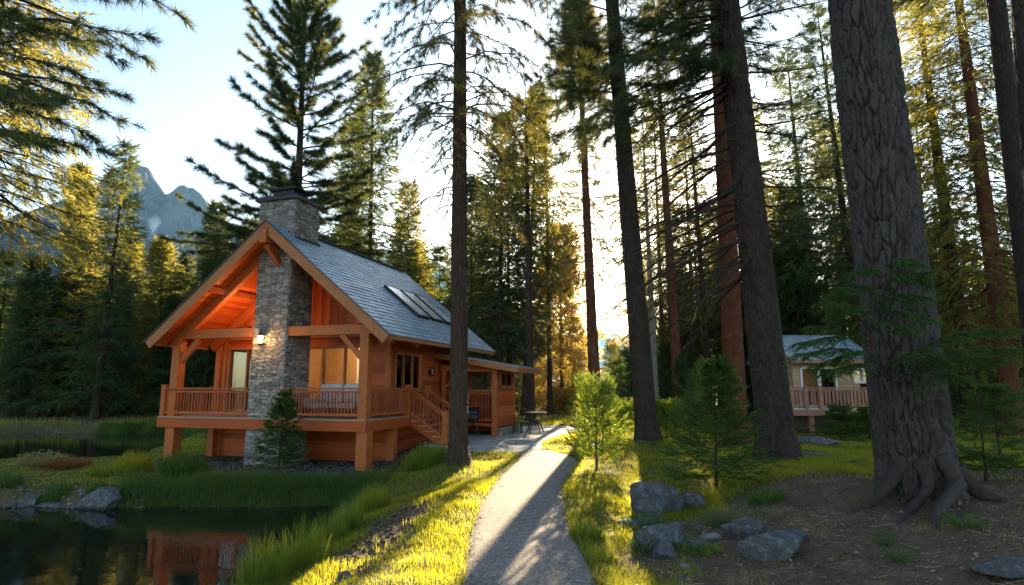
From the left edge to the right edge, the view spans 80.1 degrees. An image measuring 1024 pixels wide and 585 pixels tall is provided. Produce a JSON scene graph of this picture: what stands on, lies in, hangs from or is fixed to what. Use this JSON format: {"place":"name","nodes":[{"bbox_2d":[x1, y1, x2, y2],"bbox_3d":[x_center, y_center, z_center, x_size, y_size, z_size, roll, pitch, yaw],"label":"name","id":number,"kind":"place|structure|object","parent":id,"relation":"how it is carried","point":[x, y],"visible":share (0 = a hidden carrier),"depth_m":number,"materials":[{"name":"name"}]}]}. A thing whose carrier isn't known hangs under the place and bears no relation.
{"place":"outdoors","nodes":[
{"label":"outdoors","id":0,"kind":"place"},
{"bbox_2d":[0,433,338,584],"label":"pond water","id":1,"kind":"structure","parent":0,"point":[125,546],"depth_m":12.04,"materials":[{"name":"liquid"}]},
{"bbox_2d":[0,161,627,377],"bbox_3d":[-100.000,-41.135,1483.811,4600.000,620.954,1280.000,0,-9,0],"label":"mountain","id":2,"kind":"structure","parent":0,"point":[162,212],"depth_m":1451.83,"materials":[{"name":"stone"}]},
{"bbox_2d":[0,0,1012,335],"label":"sky","id":3,"kind":"structure","parent":0,"point":[189,102],"materials":[{"name":"white"}]},
{"bbox_2d":[0,380,1023,584],"bbox_3d":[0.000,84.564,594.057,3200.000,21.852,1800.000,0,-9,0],"label":"ground","id":4,"kind":"structure","parent":0,"point":[897,576],"depth_m":8.57,"materials":[{"name":"plant"}]},
{"bbox_2d":[0,247,26,413],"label":"spruce tree","id":5,"kind":"object","parent":4,"relation":"on","point":[6,297],"visible":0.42,"depth_m":52.01,"materials":[{"name":"green plant"}]},
{"bbox_2d":[0,276,54,417],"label":"spruce tree","id":6,"kind":"object","parent":4,"relation":"on","point":[6,327],"visible":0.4,"depth_m":49.59,"materials":[{"name":"green plant"}]},
{"bbox_2d":[14,449,71,466],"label":"plant","id":7,"kind":"object","parent":4,"relation":"on","point":[29,461],"visible":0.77,"depth_m":18.52,"materials":[{"name":"green plant"}]},
{"bbox_2d":[0,251,90,418],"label":"spruce tree","id":8,"kind":"object","parent":4,"relation":"on","point":[43,284],"visible":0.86,"depth_m":49.36,"materials":[{"name":"green plant"}]},
{"bbox_2d":[3,269,92,417],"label":"spruce tree","id":9,"kind":"object","parent":4,"relation":"on","point":[69,310],"visible":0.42,"depth_m":50.87,"materials":[{"name":"green plant"}]},
{"bbox_2d":[36,478,78,503],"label":"grass clump","id":10,"kind":"object","parent":4,"relation":"on","point":[49,496],"visible":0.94,"depth_m":15.20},
{"bbox_2d":[41,453,93,469],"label":"plant","id":11,"kind":"object","parent":4,"relation":"on","point":[66,462],"visible":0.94,"depth_m":18.45,"materials":[{"name":"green plant"}]},
{"bbox_2d":[0,0,138,278],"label":"spruce tree","id":12,"kind":"object","parent":4,"relation":"on","point":[19,184],"visible":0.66,"depth_m":28.00,"materials":[{"name":"green plant"}]},
{"bbox_2d":[12,158,132,415],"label":"spruce tree","id":13,"kind":"object","parent":4,"relation":"on","point":[79,166],"visible":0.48,"depth_m":51.94,"materials":[{"name":"green plant"}]},
{"bbox_2d":[29,135,164,419],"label":"spruce tree","id":14,"kind":"object","parent":4,"relation":"on","point":[101,365],"visible":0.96,"depth_m":47.34,"materials":[{"name":"green plant"}]},
{"bbox_2d":[76,486,122,509],"bbox_3d":[-10.021,5.128,14.822,1.115,0.769,0.526,-2,-9,13],"label":"boulder","id":15,"kind":"object","parent":4,"relation":"on","point":[104,498],"visible":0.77,"depth_m":14.69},
{"bbox_2d":[0,0,201,165],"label":"pine tree","id":16,"kind":"object","parent":4,"relation":"on","point":[21,99],"visible":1,"depth_m":17.84,"materials":[{"name":"green plant"}]},
{"bbox_2d":[59,255,145,417],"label":"spruce tree","id":17,"kind":"object","parent":4,"relation":"on","point":[96,341],"visible":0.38,"depth_m":50.91,"materials":[{"name":"green plant"}]},
{"bbox_2d":[66,227,155,412],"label":"spruce tree","id":18,"kind":"object","parent":4,"relation":"on","point":[133,260],"visible":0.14,"depth_m":58.71,"materials":[{"name":"green plant"}]},
{"bbox_2d":[110,447,158,475],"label":"grass clump","id":19,"kind":"object","parent":4,"relation":"on","point":[128,463],"visible":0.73,"depth_m":17.37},
{"bbox_2d":[101,234,195,414],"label":"spruce tree","id":20,"kind":"object","parent":4,"relation":"on","point":[160,251],"visible":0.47,"depth_m":53.82,"materials":[{"name":"green plant"}]},
{"bbox_2d":[130,293,195,416],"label":"spruce tree","id":21,"kind":"object","parent":4,"relation":"on","point":[171,305],"visible":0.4,"depth_m":50.83,"materials":[{"name":"green plant"}]},
{"bbox_2d":[143,269,193,391],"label":"spruce tree","id":22,"kind":"object","parent":4,"relation":"on","point":[181,273],"visible":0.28,"depth_m":54.87,"materials":[{"name":"green plant"}]},
{"bbox_2d":[139,232,230,418],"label":"spruce tree","id":23,"kind":"object","parent":4,"relation":"on","point":[207,263],"visible":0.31,"depth_m":49.98,"materials":[{"name":"green plant"}]},
{"bbox_2d":[154,447,216,479],"bbox_3d":[-9.096,4.750,17.026,1.929,0.934,1.737,0,-9,0],"label":"grass clump","id":24,"kind":"object","parent":4,"relation":"on","point":[177,465],"visible":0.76,"depth_m":16.74,"materials":[{"name":"plant"}]},
{"bbox_2d":[166,197,235,408],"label":"spruce tree","id":25,"kind":"object","parent":4,"relation":"on","point":[211,228],"visible":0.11,"depth_m":56.84,"materials":[{"name":"green plant"}]},
{"bbox_2d":[87,418,394,584],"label":"bank grass","id":26,"kind":"structure","parent":4,"relation":"on","point":[229,479],"depth_m":15.34,"materials":[{"name":"plant"}]},
{"bbox_2d":[233,525,296,584],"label":"rush clump","id":27,"kind":"object","parent":4,"relation":"on","point":[252,571],"visible":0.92,"depth_m":7.83,"materials":[{"name":"plant"}]},
{"bbox_2d":[155,0,386,258],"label":"pine tree","id":28,"kind":"object","parent":4,"relation":"on","point":[317,31],"visible":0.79,"depth_m":33.85,"materials":[{"name":"green plant"}]},
{"bbox_2d":[242,385,311,473],"bbox_3d":[-6.780,4.038,17.783,1.904,2.709,1.788,0,-9,0],"label":"young spruce","id":29,"kind":"object","parent":4,"relation":"on","point":[278,411],"visible":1,"depth_m":17.64,"materials":[{"name":"green plant"}]},
{"bbox_2d":[267,512,329,570],"bbox_3d":[-2.940,3.427,8.442,0.926,0.815,0.883,0,-9,0],"label":"rush clump","id":30,"kind":"object","parent":4,"relation":"on","point":[308,550],"visible":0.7,"depth_m":8.37,"materials":[{"name":"plant"}]},
{"bbox_2d":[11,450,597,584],"bbox_3d":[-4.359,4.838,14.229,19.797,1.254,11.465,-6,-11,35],"label":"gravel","id":31,"kind":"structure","parent":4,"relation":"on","point":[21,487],"depth_m":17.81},
{"bbox_2d":[304,508,356,546],"bbox_3d":[-2.969,3.759,9.776,0.905,0.687,0.679,4,-10,-26],"label":"rush clump","id":32,"kind":"object","parent":4,"relation":"on","point":[330,531],"visible":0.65,"depth_m":9.77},
{"bbox_2d":[144,185,540,470],"bbox_3d":[-5.499,1.633,23.366,11.074,9.530,9.980,-3,-9,17],"label":"timber cabin","id":33,"kind":"object","parent":4,"relation":"on","point":[282,295],"visible":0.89,"depth_m":20.52,"materials":[{"name":"brown wood"}]},
{"bbox_2d":[224,347,251,411],"bbox_3d":[-9.703,3.199,22.272,1.690,2.390,0.160,-3,-9,17],"label":"door","id":34,"kind":"structure","parent":33,"relation":"in","point":[230,351],"depth_m":22.42,"materials":[{"name":"brown wood"}]},
{"bbox_2d":[310,345,359,402],"bbox_3d":[-6.197,3.031,21.186,2.640,2.350,0.160,-3,-9,17],"label":"window","id":35,"kind":"structure","parent":33,"relation":"in","point":[345,347],"depth_m":21.29,"materials":[{"name":"brown wood"}]},
{"bbox_2d":[303,384,373,416],"bbox_3d":[-5.673,3.536,20.008,2.180,1.080,0.820,-3,-9,17],"label":"porch sofa","id":36,"kind":"object","parent":33,"relation":"on","point":[339,386],"visible":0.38,"depth_m":20.10,"materials":[{"name":"grey fabric"}]},
{"bbox_2d":[393,352,424,391],"bbox_3d":[-3.707,2.873,21.889,0.240,1.382,2.210,-3,-9,17],"label":"window","id":37,"kind":"structure","parent":33,"relation":"in","point":[408,367],"depth_m":22.01,"materials":[{"name":"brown wood"}]},
{"bbox_2d":[327,499,364,530],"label":"rush clump","id":38,"kind":"object","parent":4,"relation":"on","point":[354,520],"visible":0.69,"depth_m":10.55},
{"bbox_2d":[319,113,385,260],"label":"spruce tree","id":39,"kind":"object","parent":4,"relation":"on","point":[338,174],"visible":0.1,"depth_m":47.38,"materials":[{"name":"green plant"}]},
{"bbox_2d":[348,482,398,514],"bbox_3d":[-2.782,4.059,11.999,1.158,0.784,1.051,0,-9,0],"label":"grass clump","id":40,"kind":"object","parent":4,"relation":"on","point":[374,500],"visible":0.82,"depth_m":11.89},
{"bbox_2d":[324,498,441,584],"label":"soil clods","id":41,"kind":"object","parent":4,"relation":"on","point":[382,540],"visible":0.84,"depth_m":8.96,"materials":[{"name":"soil"}]},
{"bbox_2d":[328,46,445,305],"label":"spruce tree","id":42,"kind":"object","parent":4,"relation":"on","point":[374,207],"visible":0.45,"depth_m":41.48,"materials":[{"name":"green plant"}]},
{"bbox_2d":[385,176,441,298],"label":"spruce tree","id":43,"kind":"object","parent":4,"relation":"on","point":[408,189],"visible":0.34,"depth_m":53.14,"materials":[{"name":"green plant"}]},
{"bbox_2d":[402,436,447,474],"bbox_3d":[-2.237,4.368,16.341,1.637,1.053,1.452,0,-9,0],"label":"grass clump","id":44,"kind":"object","parent":4,"relation":"on","point":[425,458],"visible":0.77,"depth_m":16.18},
{"bbox_2d":[429,242,450,306],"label":"spruce tree","id":45,"kind":"object","parent":4,"relation":"on","point":[438,253],"visible":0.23,"depth_m":67.52,"materials":[{"name":"green plant"}]},
{"bbox_2d":[336,0,568,466],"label":"pine tree","id":46,"kind":"object","parent":4,"relation":"on","point":[458,451],"visible":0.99,"depth_m":17.04,"materials":[{"name":"green plant"}]},
{"bbox_2d":[434,217,490,387],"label":"spruce tree","id":47,"kind":"object","parent":4,"relation":"on","point":[447,282],"visible":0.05,"depth_m":55.67,"materials":[{"name":"green plant"}]},
{"bbox_2d":[447,172,495,388],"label":"spruce tree","id":48,"kind":"object","parent":4,"relation":"on","point":[471,180],"visible":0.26,"depth_m":50.87,"materials":[{"name":"green plant"}]},
{"bbox_2d":[421,425,576,452],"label":"stone patio","id":49,"kind":"structure","parent":4,"relation":"on","point":[516,442],"depth_m":21.89,"materials":[{"name":"stone"}]},
{"bbox_2d":[442,107,559,388],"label":"spruce tree","id":50,"kind":"object","parent":4,"relation":"on","point":[501,291],"visible":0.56,"depth_m":42.33,"materials":[{"name":"green plant"}]},
{"bbox_2d":[468,149,552,406],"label":"spruce tree","id":51,"kind":"object","parent":4,"relation":"on","point":[508,359],"visible":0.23,"depth_m":44.88,"materials":[{"name":"green plant"}]},
{"bbox_2d":[0,410,1023,584],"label":"grass","id":52,"kind":"structure","parent":4,"relation":"on","point":[624,500],"depth_m":11.76,"materials":[{"name":"plant"}]},
{"bbox_2d":[471,85,572,425],"bbox_3d":[0.609,-2.211,33.835,5.995,19.543,5.547,0,-9,0],"label":"pine tree","id":53,"kind":"object","parent":4,"relation":"on","point":[530,378],"visible":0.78,"depth_m":33.83,"materials":[{"name":"green plant"}]},
{"bbox_2d":[493,81,569,415],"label":"spruce tree","id":54,"kind":"object","parent":4,"relation":"on","point":[545,123],"visible":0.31,"depth_m":46.65,"materials":[{"name":"green plant"}]},
{"bbox_2d":[512,91,584,414],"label":"pine tree","id":55,"kind":"object","parent":4,"relation":"on","point":[550,410],"visible":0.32,"depth_m":49.61,"materials":[{"name":"green plant"}]},
{"bbox_2d":[516,217,614,412],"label":"larch tree","id":56,"kind":"object","parent":4,"relation":"on","point":[572,350],"visible":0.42,"depth_m":59.48,"materials":[{"name":"brown plant"}]},
{"bbox_2d":[537,0,629,426],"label":"pine tree","id":57,"kind":"object","parent":4,"relation":"on","point":[559,57],"visible":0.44,"depth_m":30.86,"materials":[{"name":"green plant"}]},
{"bbox_2d":[555,119,619,289],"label":"pine tree","id":58,"kind":"object","parent":4,"relation":"on","point":[593,204],"visible":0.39,"depth_m":59.58,"materials":[{"name":"green plant"}]},
{"bbox_2d":[566,518,608,540],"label":"grass clump","id":59,"kind":"object","parent":4,"relation":"on","point":[577,530],"visible":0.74,"depth_m":8.26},
{"bbox_2d":[559,371,633,466],"bbox_3d":[2.142,3.234,15.386,1.711,2.564,1.787,5,-10,-27],"label":"leafy bush","id":60,"kind":"object","parent":4,"relation":"on","point":[603,397],"visible":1,"depth_m":15.21,"materials":[{"name":"green plant"}]},
{"bbox_2d":[522,0,684,441],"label":"pine tree","id":61,"kind":"object","parent":4,"relation":"on","point":[646,426],"visible":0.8,"depth_m":22.90,"materials":[{"name":"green plant"}]},
{"bbox_2d":[593,394,633,437],"bbox_3d":[4.091,4.700,22.804,2.198,1.750,2.142,0,-9,0],"label":"leafy bush","id":62,"kind":"object","parent":4,"relation":"on","point":[628,408],"visible":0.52,"depth_m":22.44,"materials":[{"name":"green plant"}]},
{"bbox_2d":[602,356,633,416],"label":"spruce tree","id":63,"kind":"object","parent":4,"relation":"on","point":[618,364],"visible":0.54,"depth_m":45.51,"materials":[{"name":"green plant"}]},
{"bbox_2d":[597,234,660,369],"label":"pine tree","id":64,"kind":"object","parent":4,"relation":"on","point":[619,330],"visible":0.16,"depth_m":66.22,"materials":[{"name":"green plant"}]},
{"bbox_2d":[603,130,655,269],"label":"pine tree","id":65,"kind":"object","parent":4,"relation":"on","point":[617,235],"visible":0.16,"depth_m":65.76,"materials":[{"name":"green plant"}]},
{"bbox_2d":[607,113,687,418],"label":"pine tree","id":66,"kind":"object","parent":4,"relation":"on","point":[653,342],"visible":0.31,"depth_m":41.60,"materials":[{"name":"green plant"}]},
{"bbox_2d":[630,481,683,516],"bbox_3d":[2.293,3.534,10.120,0.795,0.797,1.066,-7,-11,37],"label":"boulder","id":67,"kind":"object","parent":4,"relation":"on","point":[651,497],"visible":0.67,"depth_m":9.99,"materials":[{"name":"stone"}]},
{"bbox_2d":[620,106,695,398],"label":"pine tree","id":68,"kind":"object","parent":4,"relation":"on","point":[653,246],"visible":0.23,"depth_m":54.27,"materials":[{"name":"green plant"}]},
{"bbox_2d":[631,521,684,551],"bbox_3d":[1.913,3.242,7.834,0.727,0.512,0.440,0,-9,0],"label":"boulder","id":69,"kind":"object","parent":4,"relation":"on","point":[673,533],"visible":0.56,"depth_m":7.78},
{"bbox_2d":[609,0,718,420],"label":"pine tree","id":70,"kind":"object","parent":4,"relation":"on","point":[675,347],"visible":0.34,"depth_m":36.82,"materials":[{"name":"green plant"}]},
{"bbox_2d":[652,540,676,558],"bbox_3d":[1.886,3.190,7.523,0.288,0.239,0.280,8,-12,-41],"label":"boulder","id":71,"kind":"object","parent":4,"relation":"on","point":[664,549],"visible":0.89,"depth_m":7.47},
{"bbox_2d":[657,339,672,417],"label":"spruce tree","id":72,"kind":"object","parent":4,"relation":"on","point":[664,361],"visible":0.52,"depth_m":43.15,"materials":[{"name":"green plant"}]},
{"bbox_2d":[655,395,687,439],"bbox_3d":[5.850,4.834,23.186,1.886,1.831,2.047,-2,-9,16],"label":"leafy bush","id":73,"kind":"object","parent":4,"relation":"on","point":[662,407],"visible":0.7,"depth_m":22.89,"materials":[{"name":"green plant"}]},
{"bbox_2d":[322,452,1023,584],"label":"leaf litter","id":74,"kind":"object","parent":4,"relation":"on","point":[857,552],"visible":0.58,"depth_m":7.40,"materials":[{"name":"plant"}]},
{"bbox_2d":[644,135,721,408],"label":"pine tree","id":75,"kind":"object","parent":4,"relation":"on","point":[695,343],"visible":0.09,"depth_m":55.92,"materials":[{"name":"green plant"}]},
{"bbox_2d":[666,354,703,425],"bbox_3d":[9.833,5.812,34.961,2.379,4.580,2.548,0,-9,3],"label":"spruce tree","id":76,"kind":"object","parent":4,"relation":"on","point":[682,370],"visible":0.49,"depth_m":35.00,"materials":[{"name":"green plant"}]},
{"bbox_2d":[656,215,719,403],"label":"spruce tree","id":77,"kind":"object","parent":4,"relation":"on","point":[699,341],"visible":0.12,"depth_m":53.07,"materials":[{"name":"green plant"}]},
{"bbox_2d":[657,268,719,417],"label":"spruce tree","id":78,"kind":"object","parent":4,"relation":"on","point":[693,345],"visible":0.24,"depth_m":45.52,"materials":[{"name":"green plant"}]},
{"bbox_2d":[641,101,745,418],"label":"pine tree","id":79,"kind":"object","parent":4,"relation":"on","point":[705,327],"visible":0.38,"depth_m":44.82,"materials":[{"name":"green plant"}]},
{"bbox_2d":[674,536,722,557],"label":"plant","id":80,"kind":"object","parent":4,"relation":"on","point":[703,550],"visible":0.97,"depth_m":7.58,"materials":[{"name":"green plant"}]},
{"bbox_2d":[574,0,851,460],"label":"pine tree","id":81,"kind":"object","parent":4,"relation":"on","point":[768,367],"visible":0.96,"depth_m":16.01,"materials":[{"name":"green plant"}]},
{"bbox_2d":[693,251,750,414],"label":"spruce tree","id":82,"kind":"object","parent":4,"relation":"on","point":[716,345],"visible":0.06,"depth_m":49.87,"materials":[{"name":"green plant"}]},
{"bbox_2d":[658,354,787,488],"bbox_3d":[3.838,2.533,11.775,2.155,2.724,2.529,-8,-12,42],"label":"young spruce","id":83,"kind":"object","parent":4,"relation":"on","point":[714,366],"visible":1,"depth_m":11.68,"materials":[{"name":"green plant"}]},
{"bbox_2d":[697,505,748,528],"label":"grass clump","id":84,"kind":"object","parent":4,"relation":"on","point":[715,522],"visible":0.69,"depth_m":8.94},
{"bbox_2d":[629,0,822,445],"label":"pine tree","id":85,"kind":"object","parent":4,"relation":"on","point":[732,331],"visible":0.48,"depth_m":21.85,"materials":[{"name":"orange plant"}]},
{"bbox_2d":[720,517,765,538],"bbox_3d":[3.117,3.214,8.198,0.508,0.315,0.368,4,-10,-22],"label":"boulder","id":86,"kind":"object","parent":4,"relation":"on","point":[744,527],"visible":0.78,"depth_m":8.14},
{"bbox_2d":[695,101,823,370],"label":"pine tree","id":87,"kind":"object","parent":4,"relation":"on","point":[756,117],"visible":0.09,"depth_m":48.46,"materials":[{"name":"green plant"}]},
{"bbox_2d":[743,483,794,505],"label":"grass clump","id":88,"kind":"object","parent":4,"relation":"on","point":[765,497],"visible":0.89,"depth_m":10.04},
{"bbox_2d":[737,529,803,560],"bbox_3d":[3.107,3.074,7.328,0.695,0.438,0.487,-6,-10,32],"label":"boulder","id":89,"kind":"object","parent":4,"relation":"on","point":[772,545],"visible":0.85,"depth_m":7.20,"materials":[{"name":"stone"}]},
{"bbox_2d":[738,42,850,334],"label":"pine tree","id":90,"kind":"object","parent":4,"relation":"on","point":[791,62],"visible":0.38,"depth_m":43.62,"materials":[{"name":"green plant"}]},
{"bbox_2d":[745,182,855,422],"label":"spruce tree","id":91,"kind":"object","parent":4,"relation":"on","point":[783,260],"visible":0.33,"depth_m":42.11,"materials":[{"name":"green plant"}]},
{"bbox_2d":[746,335,870,434],"bbox_3d":[14.849,4.779,30.599,4.628,5.328,6.160,0,-9,0],"label":"cabin","id":92,"kind":"object","parent":4,"relation":"on","point":[810,400],"visible":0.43,"depth_m":28.93,"materials":[{"name":"beige"}]},
{"bbox_2d":[799,367,835,406],"bbox_3d":[14.568,4.492,28.979,1.729,1.900,0.230,0,-9,0],"label":"sliding door","id":93,"kind":"structure","parent":92,"relation":"in","point":[805,380],"depth_m":29.06,"materials":[{"name":"white paint"}]},
{"bbox_2d":[802,114,851,332],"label":"spruce tree","id":94,"kind":"object","parent":4,"relation":"on","point":[841,324],"visible":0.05,"depth_m":50.31,"materials":[{"name":"green plant"}]},
{"bbox_2d":[808,400,868,440],"bbox_3d":[13.255,5.248,24.734,2.117,1.750,2.033,7,-11,-37],"label":"young spruce","id":95,"kind":"object","parent":4,"relation":"on","point":[843,409],"visible":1,"depth_m":24.45,"materials":[{"name":"green plant"}]},
{"bbox_2d":[769,0,918,422],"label":"pine tree","id":96,"kind":"object","parent":4,"relation":"on","point":[836,155],"visible":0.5,"depth_m":38.69,"materials":[{"name":"green plant"}]},
{"bbox_2d":[783,257,1023,502],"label":"hemlock sapling","id":97,"kind":"object","parent":4,"relation":"on","point":[919,277],"visible":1,"depth_m":8.51,"materials":[{"name":"green plant"}]},
{"bbox_2d":[827,0,1010,531],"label":"pine tree","id":98,"kind":"object","parent":4,"relation":"on","point":[887,217],"visible":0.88,"depth_m":9.59,"materials":[{"name":"brown plant"}]},
{"bbox_2d":[850,0,1023,428],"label":"pine tree","id":99,"kind":"object","parent":4,"relation":"on","point":[922,48],"visible":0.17,"depth_m":32.52,"materials":[{"name":"green plant"}]},
{"bbox_2d":[892,0,1023,360],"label":"pine tree","id":100,"kind":"object","parent":4,"relation":"on","point":[1000,32],"visible":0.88,"depth_m":13.09,"materials":[{"name":"green plant"}]},
{"bbox_2d":[896,0,1023,436],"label":"pine tree","id":101,"kind":"object","parent":4,"relation":"on","point":[993,272],"visible":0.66,"depth_m":27.93,"materials":[{"name":"green plant"}]},
{"bbox_2d":[909,96,1011,367],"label":"pine tree","id":102,"kind":"object","parent":4,"relation":"on","point":[925,207],"visible":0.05,"depth_m":46.02,"materials":[{"name":"green plant"}]},
{"bbox_2d":[926,229,995,415],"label":"spruce tree","id":103,"kind":"object","parent":4,"relation":"on","point":[958,397],"visible":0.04,"depth_m":44.78,"materials":[{"name":"green plant"}]},
{"bbox_2d":[939,508,992,529],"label":"plant","id":104,"kind":"object","parent":4,"relation":"on","point":[954,520],"visible":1,"depth_m":7.26,"materials":[{"name":"green plant"}]},
{"bbox_2d":[952,379,1023,456],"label":"young spruce","id":105,"kind":"object","parent":4,"relation":"on","point":[990,389],"visible":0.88,"depth_m":15.45,"materials":[{"name":"green plant"}]},
{"bbox_2d":[957,389,1023,481],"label":"young spruce","id":106,"kind":"object","parent":4,"relation":"on","point":[971,454],"visible":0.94,"depth_m":10.70,"materials":[{"name":"green plant"}]},
{"bbox_2d":[969,555,1023,579],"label":"boulder","id":107,"kind":"object","parent":4,"relation":"on","point":[1006,567],"visible":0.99,"depth_m":5.82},
{"bbox_2d":[1010,0,1023,190],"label":"pine tree","id":108,"kind":"object","parent":4,"relation":"on","point":[1017,12],"visible":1,"depth_m":11.82,"materials":[{"name":"brown plant"}]},
{"bbox_2d":[464,450,594,584],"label":"gravel path","id":109,"kind":"structure","parent":0,"point":[520,532],"depth_m":8.38,"materials":[{"name":"gravel"}]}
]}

